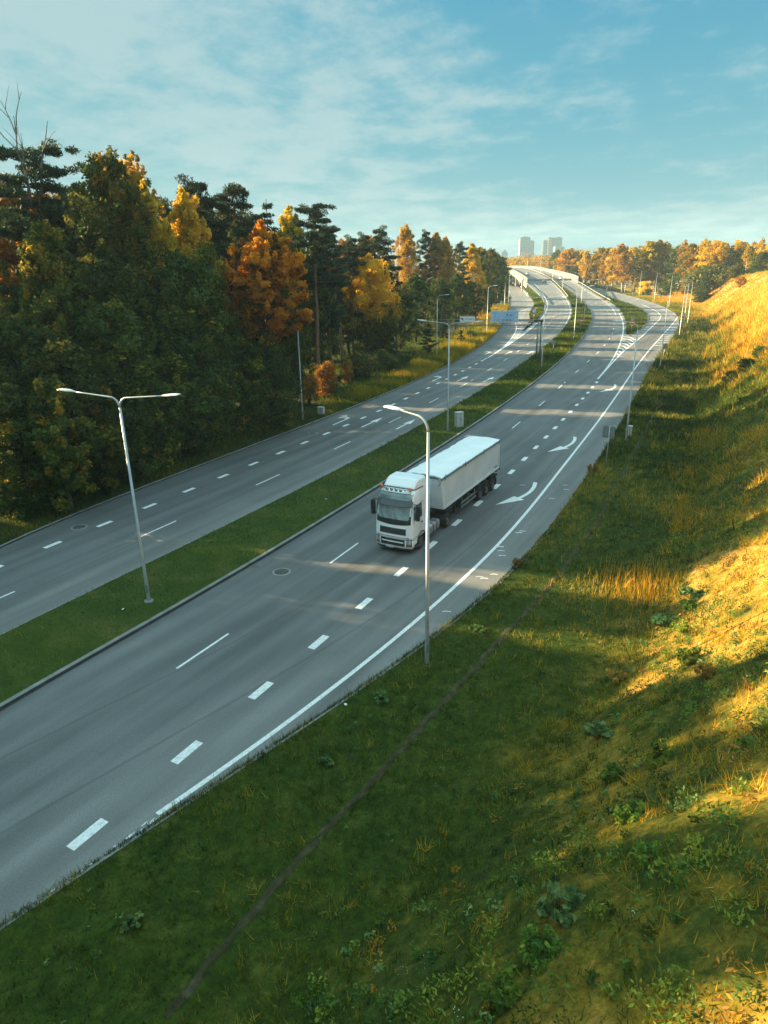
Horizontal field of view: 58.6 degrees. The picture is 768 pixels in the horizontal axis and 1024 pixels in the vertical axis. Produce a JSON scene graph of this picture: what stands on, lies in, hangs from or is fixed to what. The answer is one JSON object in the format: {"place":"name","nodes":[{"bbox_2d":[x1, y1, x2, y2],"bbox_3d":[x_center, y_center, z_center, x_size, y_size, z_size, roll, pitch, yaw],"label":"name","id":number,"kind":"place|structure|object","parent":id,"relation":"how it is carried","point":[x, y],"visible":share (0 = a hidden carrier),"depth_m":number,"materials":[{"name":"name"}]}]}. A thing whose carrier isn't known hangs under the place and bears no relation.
{"place":"outdoors","nodes":[
{"label":"outdoors","id":0,"kind":"place"},
{"bbox_2d":[0,289,509,544],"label":"forest floor","id":1,"kind":"structure","parent":0,"point":[452,329],"depth_m":62.05,"materials":[{"name":"green plant"}]},
{"bbox_2d":[0,478,31,520],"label":"shrub","id":2,"kind":"object","parent":1,"relation":"on","point":[6,505],"visible":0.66,"depth_m":45.97,"materials":[{"name":"green plant"}]},
{"bbox_2d":[4,266,55,383],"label":"leafy tree","id":3,"kind":"object","parent":1,"relation":"on","point":[16,309],"visible":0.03,"depth_m":51.40,"materials":[{"name":"green plant"}]},
{"bbox_2d":[0,308,71,481],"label":"leafy tree","id":4,"kind":"object","parent":1,"relation":"on","point":[11,336],"visible":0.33,"depth_m":47.64,"materials":[{"name":"green plant"}]},
{"bbox_2d":[0,382,74,519],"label":"leafy tree","id":5,"kind":"object","parent":1,"relation":"on","point":[13,425],"visible":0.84,"depth_m":45.23,"materials":[{"name":"green plant"}]},
{"bbox_2d":[0,182,83,313],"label":"autumn tree","id":6,"kind":"object","parent":1,"relation":"on","point":[8,255],"visible":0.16,"depth_m":64.44,"materials":[{"name":"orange plant"}]},
{"bbox_2d":[0,83,89,314],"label":"pine tree","id":7,"kind":"object","parent":1,"relation":"on","point":[14,225],"visible":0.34,"depth_m":55.60,"materials":[{"name":"green plant"}]},
{"bbox_2d":[19,190,80,279],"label":"pine tree","id":8,"kind":"object","parent":1,"relation":"on","point":[57,220],"visible":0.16,"depth_m":57.21,"materials":[{"name":"green plant"}]},
{"bbox_2d":[22,372,99,511],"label":"young tree","id":9,"kind":"object","parent":1,"relation":"on","point":[60,403],"visible":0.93,"depth_m":46.06,"materials":[{"name":"green plant"}]},
{"bbox_2d":[16,219,107,469],"bbox_3d":[-23.794,-11.238,50.751,6.350,19.372,5.834,-14,24,-31],"label":"aspen tree","id":10,"kind":"object","parent":1,"relation":"on","point":[42,244],"visible":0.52,"depth_m":48.16,"materials":[{"name":"green plant"}]},
{"bbox_2d":[2,325,141,497],"bbox_3d":[-22.729,-6.906,49.302,8.684,12.834,10.313,4,21,13],"label":"leafy tree","id":11,"kind":"object","parent":1,"relation":"on","point":[54,353],"visible":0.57,"depth_m":47.57,"materials":[{"name":"green plant"}]},
{"bbox_2d":[30,249,147,458],"bbox_3d":[-23.893,-11.355,54.292,9.699,17.684,9.324,6,21,18],"label":"leafy tree","id":12,"kind":"object","parent":1,"relation":"on","point":[90,276],"visible":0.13,"depth_m":50.92,"materials":[{"name":"green plant"}]},
{"bbox_2d":[68,364,127,492],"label":"young tree","id":13,"kind":"object","parent":1,"relation":"on","point":[108,483],"visible":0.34,"depth_m":50.24,"materials":[{"name":"green plant"}]},
{"bbox_2d":[51,295,164,479],"bbox_3d":[-21.601,-9.203,53.287,8.504,14.664,8.847,-14,24,-31],"label":"leafy tree","id":14,"kind":"object","parent":1,"relation":"on","point":[96,315],"visible":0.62,"depth_m":51.05,"materials":[{"name":"green plant"}]},
{"bbox_2d":[63,145,170,353],"bbox_3d":[-22.903,-17.490,58.834,9.553,25.111,9.226,-6,21,-14],"label":"aspen tree","id":15,"kind":"object","parent":1,"relation":"on","point":[105,172],"visible":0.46,"depth_m":55.23,"materials":[{"name":"green plant"}]},
{"bbox_2d":[88,238,175,462],"bbox_3d":[-21.552,-12.621,56.191,7.336,18.356,7.835,-5,21,-11],"label":"leafy tree","id":16,"kind":"object","parent":1,"relation":"on","point":[119,273],"visible":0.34,"depth_m":53.30,"materials":[{"name":"green plant"}]},
{"bbox_2d":[127,150,166,254],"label":"birch tree","id":17,"kind":"object","parent":1,"relation":"on","point":[137,174],"visible":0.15,"depth_m":60.53,"materials":[{"name":"yellow plant"}]},
{"bbox_2d":[125,178,186,302],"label":"birch tree","id":18,"kind":"object","parent":1,"relation":"on","point":[163,231],"visible":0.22,"depth_m":59.85,"materials":[{"name":"yellow plant"}]},
{"bbox_2d":[110,315,211,468],"bbox_3d":[-20.464,-9.665,56.738,11.287,12.966,9.505,7,22,22],"label":"leafy tree","id":19,"kind":"object","parent":1,"relation":"on","point":[158,451],"visible":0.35,"depth_m":56.50,"materials":[{"name":"green plant"}]},
{"bbox_2d":[129,254,203,442],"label":"leafy tree","id":20,"kind":"object","parent":1,"relation":"on","point":[168,287],"visible":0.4,"depth_m":56.81,"materials":[{"name":"green plant"}]},
{"bbox_2d":[153,351,203,459],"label":"young tree","id":21,"kind":"object","parent":1,"relation":"on","point":[189,441],"visible":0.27,"depth_m":59.64,"materials":[{"name":"green plant"}]},
{"bbox_2d":[149,295,230,449],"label":"leafy tree","id":22,"kind":"object","parent":1,"relation":"on","point":[210,372],"visible":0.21,"depth_m":59.39,"materials":[{"name":"green plant"}]},
{"bbox_2d":[158,185,222,323],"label":"birch tree","id":23,"kind":"object","parent":1,"relation":"on","point":[183,218],"visible":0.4,"depth_m":62.58,"materials":[{"name":"yellow plant"}]},
{"bbox_2d":[154,247,241,441],"bbox_3d":[-18.177,-15.185,64.123,9.956,17.986,10.358,-4,20,-9],"label":"leafy tree","id":24,"kind":"object","parent":1,"relation":"on","point":[180,268],"visible":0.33,"depth_m":60.51,"materials":[{"name":"green plant"}]},
{"bbox_2d":[166,173,245,328],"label":"pine tree","id":25,"kind":"object","parent":1,"relation":"on","point":[191,187],"visible":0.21,"depth_m":69.05,"materials":[{"name":"green plant"}]},
{"bbox_2d":[188,237,242,435],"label":"aspen tree","id":26,"kind":"object","parent":1,"relation":"on","point":[206,249],"visible":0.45,"depth_m":62.26,"materials":[{"name":"green plant"}]},
{"bbox_2d":[206,182,253,329],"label":"pine tree","id":27,"kind":"object","parent":1,"relation":"on","point":[233,190],"visible":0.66,"depth_m":71.37,"materials":[{"name":"green plant"}]},
{"bbox_2d":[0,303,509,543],"bbox_3d":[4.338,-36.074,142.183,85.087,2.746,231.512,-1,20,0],"label":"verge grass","id":28,"kind":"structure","parent":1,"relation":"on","point":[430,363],"depth_m":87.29,"materials":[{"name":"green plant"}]},
{"bbox_2d":[229,329,304,431],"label":"leafy tree","id":29,"kind":"object","parent":1,"relation":"on","point":[269,349],"visible":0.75,"depth_m":67.78,"materials":[{"name":"green plant"}]},
{"bbox_2d":[222,219,314,424],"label":"maple tree","id":30,"kind":"object","parent":1,"relation":"on","point":[265,256],"visible":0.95,"depth_m":65.58,"materials":[{"name":"orange plant"}]},
{"bbox_2d":[261,308,311,405],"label":"leafy tree","id":31,"kind":"object","parent":1,"relation":"on","point":[291,348],"visible":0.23,"depth_m":75.60,"materials":[{"name":"green plant"}]},
{"bbox_2d":[261,230,315,375],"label":"aspen tree","id":32,"kind":"object","parent":1,"relation":"on","point":[310,301],"visible":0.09,"depth_m":87.29,"materials":[{"name":"green plant"}]},
{"bbox_2d":[278,204,312,309],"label":"birch tree","id":33,"kind":"object","parent":1,"relation":"on","point":[286,220],"visible":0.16,"depth_m":91.75,"materials":[{"name":"yellow plant"}]},
{"bbox_2d":[300,373,319,404],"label":"shrub","id":34,"kind":"object","parent":1,"relation":"on","point":[314,383],"visible":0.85,"depth_m":81.68,"materials":[{"name":"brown plant"}]},
{"bbox_2d":[287,203,351,389],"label":"pine tree","id":35,"kind":"object","parent":1,"relation":"on","point":[314,237],"visible":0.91,"depth_m":83.60,"materials":[{"name":"green plant"}]},
{"bbox_2d":[295,247,343,375],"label":"leafy tree","id":36,"kind":"object","parent":1,"relation":"on","point":[310,365],"visible":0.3,"depth_m":91.77,"materials":[{"name":"green plant"}]},
{"bbox_2d":[312,360,338,397],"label":"shrub","id":37,"kind":"object","parent":1,"relation":"on","point":[327,370],"visible":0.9,"depth_m":84.74,"materials":[{"name":"orange plant"}]},
{"bbox_2d":[310,225,348,374],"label":"pine tree","id":38,"kind":"object","parent":1,"relation":"on","point":[333,291],"visible":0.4,"depth_m":92.45,"materials":[{"name":"green plant"}]},
{"bbox_2d":[316,224,351,364],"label":"pine tree","id":39,"kind":"object","parent":1,"relation":"on","point":[340,247],"visible":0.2,"depth_m":101.56,"materials":[{"name":"green plant"}]},
{"bbox_2d":[231,329,458,403],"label":"clearing grass","id":40,"kind":"structure","parent":1,"relation":"on","point":[339,365],"depth_m":116.97,"materials":[{"name":"green plant"}]},
{"bbox_2d":[335,234,370,353],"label":"pine tree","id":41,"kind":"object","parent":1,"relation":"on","point":[351,248],"visible":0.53,"depth_m":104.00,"materials":[{"name":"green plant"}]},
{"bbox_2d":[340,350,378,377],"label":"shrub","id":42,"kind":"object","parent":1,"relation":"on","point":[362,361],"visible":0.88,"depth_m":97.24,"materials":[{"name":"green plant"}]},
{"bbox_2d":[335,253,406,360],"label":"autumn tree","id":43,"kind":"object","parent":1,"relation":"on","point":[374,298],"visible":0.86,"depth_m":105.64,"materials":[{"name":"yellow plant"}]},
{"bbox_2d":[350,235,410,330],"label":"tree","id":44,"kind":"object","parent":1,"relation":"on","point":[390,263],"visible":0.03,"depth_m":118.66,"materials":[{"name":"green plant"}]},
{"bbox_2d":[363,225,406,335],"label":"pine tree","id":45,"kind":"object","parent":1,"relation":"on","point":[378,240],"visible":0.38,"depth_m":111.72,"materials":[{"name":"green plant"}]},
{"bbox_2d":[392,286,419,348],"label":"leafy tree","id":46,"kind":"object","parent":1,"relation":"on","point":[405,300],"visible":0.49,"depth_m":126.44,"materials":[{"name":"green plant"}]},
{"bbox_2d":[393,223,424,289],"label":"birch tree","id":47,"kind":"object","parent":1,"relation":"on","point":[407,243],"visible":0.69,"depth_m":166.98,"materials":[{"name":"orange plant"}]},
{"bbox_2d":[403,272,434,342],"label":"leafy tree","id":48,"kind":"object","parent":1,"relation":"on","point":[415,282],"visible":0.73,"depth_m":136.77,"materials":[{"name":"green plant"}]},
{"bbox_2d":[415,229,440,319],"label":"pine tree","id":49,"kind":"object","parent":1,"relation":"on","point":[427,239],"visible":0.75,"depth_m":167.88,"materials":[{"name":"green plant"}]},
{"bbox_2d":[420,232,450,308],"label":"birch tree","id":50,"kind":"object","parent":1,"relation":"on","point":[435,239],"visible":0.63,"depth_m":167.79,"materials":[{"name":"orange plant"}]},
{"bbox_2d":[421,278,457,335],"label":"leafy tree","id":51,"kind":"object","parent":1,"relation":"on","point":[438,286],"visible":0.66,"depth_m":148.10,"materials":[{"name":"green plant"}]},
{"bbox_2d":[433,236,460,324],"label":"birch tree","id":52,"kind":"object","parent":1,"relation":"on","point":[447,246],"visible":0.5,"depth_m":168.21,"materials":[{"name":"orange plant"}]},
{"bbox_2d":[447,273,473,328],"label":"leafy tree","id":53,"kind":"object","parent":1,"relation":"on","point":[457,290],"visible":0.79,"depth_m":163.24,"materials":[{"name":"green plant"}]},
{"bbox_2d":[457,280,485,322],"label":"leafy tree","id":54,"kind":"object","parent":1,"relation":"on","point":[473,310],"visible":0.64,"depth_m":176.73,"materials":[{"name":"green plant"}]},
{"bbox_2d":[457,243,487,306],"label":"birch tree","id":55,"kind":"object","parent":1,"relation":"on","point":[474,264],"visible":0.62,"depth_m":181.11,"materials":[{"name":"yellow plant"}]},
{"bbox_2d":[471,247,494,316],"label":"aspen tree","id":56,"kind":"object","parent":1,"relation":"on","point":[482,252],"visible":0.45,"depth_m":191.65,"materials":[{"name":"orange plant"}]},
{"bbox_2d":[484,248,502,307],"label":"aspen tree","id":57,"kind":"object","parent":1,"relation":"on","point":[491,253],"visible":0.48,"depth_m":211.54,"materials":[{"name":"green plant"}]},
{"bbox_2d":[0,287,567,702],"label":"central reserve grass","id":58,"kind":"structure","parent":0,"point":[100,635],"depth_m":38.32,"materials":[{"name":"green plant"}]},
{"bbox_2d":[57,388,180,602],"bbox_3d":[-12.233,-0.354,33.579,6.604,11.172,0.477,5,21,15],"label":"street lamp","id":59,"kind":"object","parent":58,"relation":"on","point":[148,600],"visible":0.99,"depth_m":33.00,"materials":[{"name":"metal"}]},
{"bbox_2d":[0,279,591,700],"bbox_3d":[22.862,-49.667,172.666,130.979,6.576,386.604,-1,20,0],"label":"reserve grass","id":60,"kind":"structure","parent":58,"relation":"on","point":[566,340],"depth_m":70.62,"materials":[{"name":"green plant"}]},
{"bbox_2d":[443,319,543,359],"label":"sign gantry","id":61,"kind":"object","parent":58,"relation":"on","point":[538,321],"visible":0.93,"depth_m":114.83,"materials":[{"name":"metal"}]},
{"bbox_2d":[491,311,518,322],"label":"direction sign","id":62,"kind":"object","parent":61,"relation":"attached to","point":[503,316],"visible":1,"depth_m":114.04,"materials":[{"name":"blue metal"}]},
{"bbox_2d":[0,288,568,633],"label":"outbound carriageway","id":63,"kind":"structure","parent":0,"point":[45,570],"depth_m":52.41,"materials":[{"name":"grey asphalt"}]},
{"bbox_2d":[0,295,510,547],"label":"kerb","id":64,"kind":"structure","parent":63,"relation":"on","point":[79,512],"depth_m":58.55,"materials":[{"name":"concrete"}]},
{"bbox_2d":[0,284,571,634],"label":"kerb","id":65,"kind":"structure","parent":63,"relation":"on","point":[207,533],"depth_m":42.85,"materials":[{"name":"concrete"}]},
{"bbox_2d":[5,266,631,336],"bbox_3d":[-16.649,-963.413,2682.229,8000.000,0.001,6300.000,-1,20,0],"label":"ground","id":66,"kind":"structure","parent":0,"point":[518,285],"depth_m":590.44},
{"bbox_2d":[474,253,551,278],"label":"wood","id":67,"kind":"object","parent":66,"relation":"on","point":[540,261],"visible":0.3,"depth_m":564.15,"materials":[{"name":"orange plant"}]},
{"bbox_2d":[0,302,678,924],"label":"inbound carriageway","id":68,"kind":"structure","parent":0,"point":[106,750],"depth_m":31.20,"materials":[{"name":"grey asphalt"}]},
{"bbox_2d":[0,315,591,710],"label":"kerb","id":69,"kind":"structure","parent":68,"relation":"on","point":[61,671],"depth_m":36.70,"materials":[{"name":"concrete"}]},
{"bbox_2d":[0,287,677,929],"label":"kerb","id":70,"kind":"structure","parent":68,"relation":"on","point":[242,767],"depth_m":23.19,"materials":[{"name":"concrete"}]},
{"bbox_2d":[371,435,500,550],"bbox_3d":[4.095,-1.930,46.624,3.284,4.406,15.266,10,23,27],"label":"articulated lorry","id":71,"kind":"object","parent":68,"relation":"on","point":[459,469],"visible":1,"depth_m":43.47,"materials":[{"name":"white paint"}]},
{"bbox_2d":[0,271,767,1023],"bbox_3d":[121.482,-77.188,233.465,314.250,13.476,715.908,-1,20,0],"label":"grass bank","id":72,"kind":"structure","parent":0,"point":[666,949],"depth_m":19.14,"materials":[{"name":"green plant"}]},
{"bbox_2d":[43,453,688,1023],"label":"weeds","id":73,"kind":"object","parent":72,"relation":"on","point":[373,759],"visible":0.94,"depth_m":21.72,"materials":[{"name":"green plant"}]},
{"bbox_2d":[384,405,429,663],"bbox_3d":[1.017,1.297,28.575,2.223,11.362,0.320,15,25,37],"label":"street lamp","id":74,"kind":"object","parent":72,"relation":"on","point":[427,542],"visible":0.96,"depth_m":27.61,"materials":[{"name":"metal"}]},
{"bbox_2d":[477,966,523,1012],"bbox_3d":[2.113,8.574,12.232,0.704,0.589,0.736,16,26,39],"label":"weed bush","id":75,"kind":"object","parent":72,"relation":"on","point":[507,985],"visible":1,"depth_m":12.15,"materials":[{"name":"green plant"}]},
{"bbox_2d":[290,333,767,1023],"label":"green weeds","id":76,"kind":"object","parent":72,"relation":"on","point":[430,955],"visible":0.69,"depth_m":14.34,"materials":[{"name":"green plant"}]},
{"bbox_2d":[303,418,767,1023],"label":"broad weeds","id":77,"kind":"object","parent":72,"relation":"on","point":[377,966],"visible":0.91,"depth_m":17.48,"materials":[{"name":"green plant"}]},
{"bbox_2d":[517,919,560,966],"bbox_3d":[2.968,8.192,12.967,0.780,0.651,0.967,11,23,29],"label":"weed bush","id":78,"kind":"object","parent":72,"relation":"on","point":[530,931],"visible":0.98,"depth_m":12.90,"materials":[{"name":"green plant"}]},
{"bbox_2d":[345,406,767,1021],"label":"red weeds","id":79,"kind":"object","parent":72,"relation":"on","point":[373,986],"visible":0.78,"depth_m":17.48,"materials":[{"name":"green plant"}]},
{"bbox_2d":[533,879,585,929],"bbox_3d":[3.514,7.849,13.687,1.006,0.553,1.017,11,23,30],"label":"broadleaf weed","id":80,"kind":"object","parent":72,"relation":"on","point":[555,890],"visible":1,"depth_m":13.63,"materials":[{"name":"green plant"}]},
{"bbox_2d":[551,248,586,272],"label":"autumn tree","id":81,"kind":"object","parent":72,"relation":"on","point":[569,257],"visible":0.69,"depth_m":392.03,"materials":[{"name":"orange plant"}]},
{"bbox_2d":[579,720,614,744],"bbox_3d":[7.287,7.385,22.935,1.006,0.640,1.317,-14,24,-31],"label":"broadleaf weed","id":82,"kind":"object","parent":72,"relation":"on","point":[597,728],"visible":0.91,"depth_m":22.91,"materials":[{"name":"green plant"}]},
{"bbox_2d":[451,367,767,1023],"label":"dark weeds","id":83,"kind":"object","parent":72,"relation":"on","point":[586,853],"visible":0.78,"depth_m":18.93,"materials":[{"name":"green plant"}]},
{"bbox_2d":[609,243,635,291],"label":"birch tree","id":84,"kind":"object","parent":72,"relation":"on","point":[621,251],"visible":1,"depth_m":324.17,"materials":[{"name":"orange plant"}]},
{"bbox_2d":[613,798,646,824],"bbox_3d":[5.781,7.043,15.939,0.899,0.589,0.648,-16,25,-35],"label":"weed bush","id":85,"kind":"object","parent":72,"relation":"on","point":[628,811],"visible":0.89,"depth_m":15.88,"materials":[{"name":"green plant"}]},
{"bbox_2d":[551,420,730,627],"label":"tall dry grass","id":86,"kind":"structure","parent":72,"relation":"on","point":[629,581],"depth_m":37.13,"materials":[{"name":"yellow plant"}]},
{"bbox_2d":[629,241,663,284],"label":"autumn tree","id":87,"kind":"object","parent":72,"relation":"on","point":[645,253],"visible":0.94,"depth_m":322.65,"materials":[{"name":"yellow plant"}]},
{"bbox_2d":[633,840,667,867],"bbox_3d":[5.341,6.896,13.649,0.681,0.570,0.825,-1,20,0],"label":"weed bush","id":88,"kind":"object","parent":72,"relation":"on","point":[643,846],"visible":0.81,"depth_m":13.71,"materials":[{"name":"green plant"}]},
{"bbox_2d":[644,239,668,291],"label":"birch tree","id":89,"kind":"object","parent":72,"relation":"on","point":[659,243],"visible":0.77,"depth_m":321.56,"materials":[{"name":"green plant"}]},
{"bbox_2d":[645,739,671,769],"bbox_3d":[7.502,6.731,18.783,0.726,0.779,0.952,6,21,18],"label":"weed bush","id":90,"kind":"object","parent":72,"relation":"on","point":[663,754],"visible":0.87,"depth_m":18.66,"materials":[{"name":"green plant"}]},
{"bbox_2d":[675,243,698,275],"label":"autumn tree","id":91,"kind":"object","parent":72,"relation":"on","point":[686,257],"visible":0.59,"depth_m":299.33,"materials":[{"name":"orange plant"}]},
{"bbox_2d":[675,645,700,665],"bbox_3d":[11.089,5.192,24.817,1.016,0.793,0.890,-1,20,0],"label":"weed bush","id":92,"kind":"object","parent":72,"relation":"on","point":[683,654],"visible":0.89,"depth_m":24.70,"materials":[{"name":"green plant"}]},
{"bbox_2d":[622,270,767,320],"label":"hill grass","id":93,"kind":"structure","parent":72,"relation":"on","point":[678,305],"depth_m":221.85,"materials":[{"name":"yellow plant"}]},
{"bbox_2d":[638,324,767,1023],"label":"dry weeds","id":94,"kind":"object","parent":72,"relation":"on","point":[734,1013],"visible":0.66,"depth_m":19.74,"materials":[{"name":"yellow plant"}]},
{"bbox_2d":[680,262,728,294],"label":"shrub","id":95,"kind":"object","parent":72,"relation":"on","point":[696,277],"visible":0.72,"depth_m":235.47,"materials":[{"name":"green plant"}]},
{"bbox_2d":[694,239,734,271],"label":"autumn tree","id":96,"kind":"object","parent":72,"relation":"on","point":[716,247],"visible":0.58,"depth_m":286.30,"materials":[{"name":"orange plant"}]},
{"bbox_2d":[0,0,767,260],"label":"sky","id":97,"kind":"structure","parent":0,"point":[487,124],"materials":[{"name":"blue"}]},
{"bbox_2d":[164,351,681,1018],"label":"path","id":98,"kind":"structure","parent":0,"point":[224,945],"depth_m":22.10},
{"bbox_2d":[450,320,530,364],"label":"slip road","id":99,"kind":"structure","parent":0,"point":[503,335],"depth_m":153.76,"materials":[{"name":"grey asphalt"}]},
{"bbox_2d":[508,281,533,318],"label":"slip road","id":100,"kind":"structure","parent":0,"point":[520,301],"depth_m":271.34,"materials":[{"name":"grey asphalt"}]},
{"bbox_2d":[513,268,615,323],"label":"overpass carriageway","id":101,"kind":"structure","parent":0,"point":[559,307],"depth_m":279.04,"materials":[{"name":"grey asphalt"}]},
{"bbox_2d":[518,268,622,317],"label":"overpass carriageway","id":102,"kind":"structure","parent":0,"point":[597,310],"depth_m":265.24,"materials":[{"name":"grey asphalt"}]},
{"bbox_2d":[589,287,647,333],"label":"traffic island grass","id":103,"kind":"structure","parent":0,"point":[627,313],"depth_m":207.14,"materials":[{"name":"green plant"}]},
{"bbox_2d":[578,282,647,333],"bbox_3d":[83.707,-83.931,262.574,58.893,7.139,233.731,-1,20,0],"label":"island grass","id":104,"kind":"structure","parent":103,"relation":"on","point":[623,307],"depth_m":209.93,"materials":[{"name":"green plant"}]},
{"bbox_2d":[593,287,677,319],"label":"slip road","id":105,"kind":"structure","parent":0,"point":[652,309],"depth_m":244.56,"materials":[{"name":"grey asphalt"}]},
{"bbox_2d":[631,318,678,363],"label":"slip road","id":106,"kind":"structure","parent":0,"point":[646,341],"depth_m":151.96,"materials":[{"name":"grey asphalt"}]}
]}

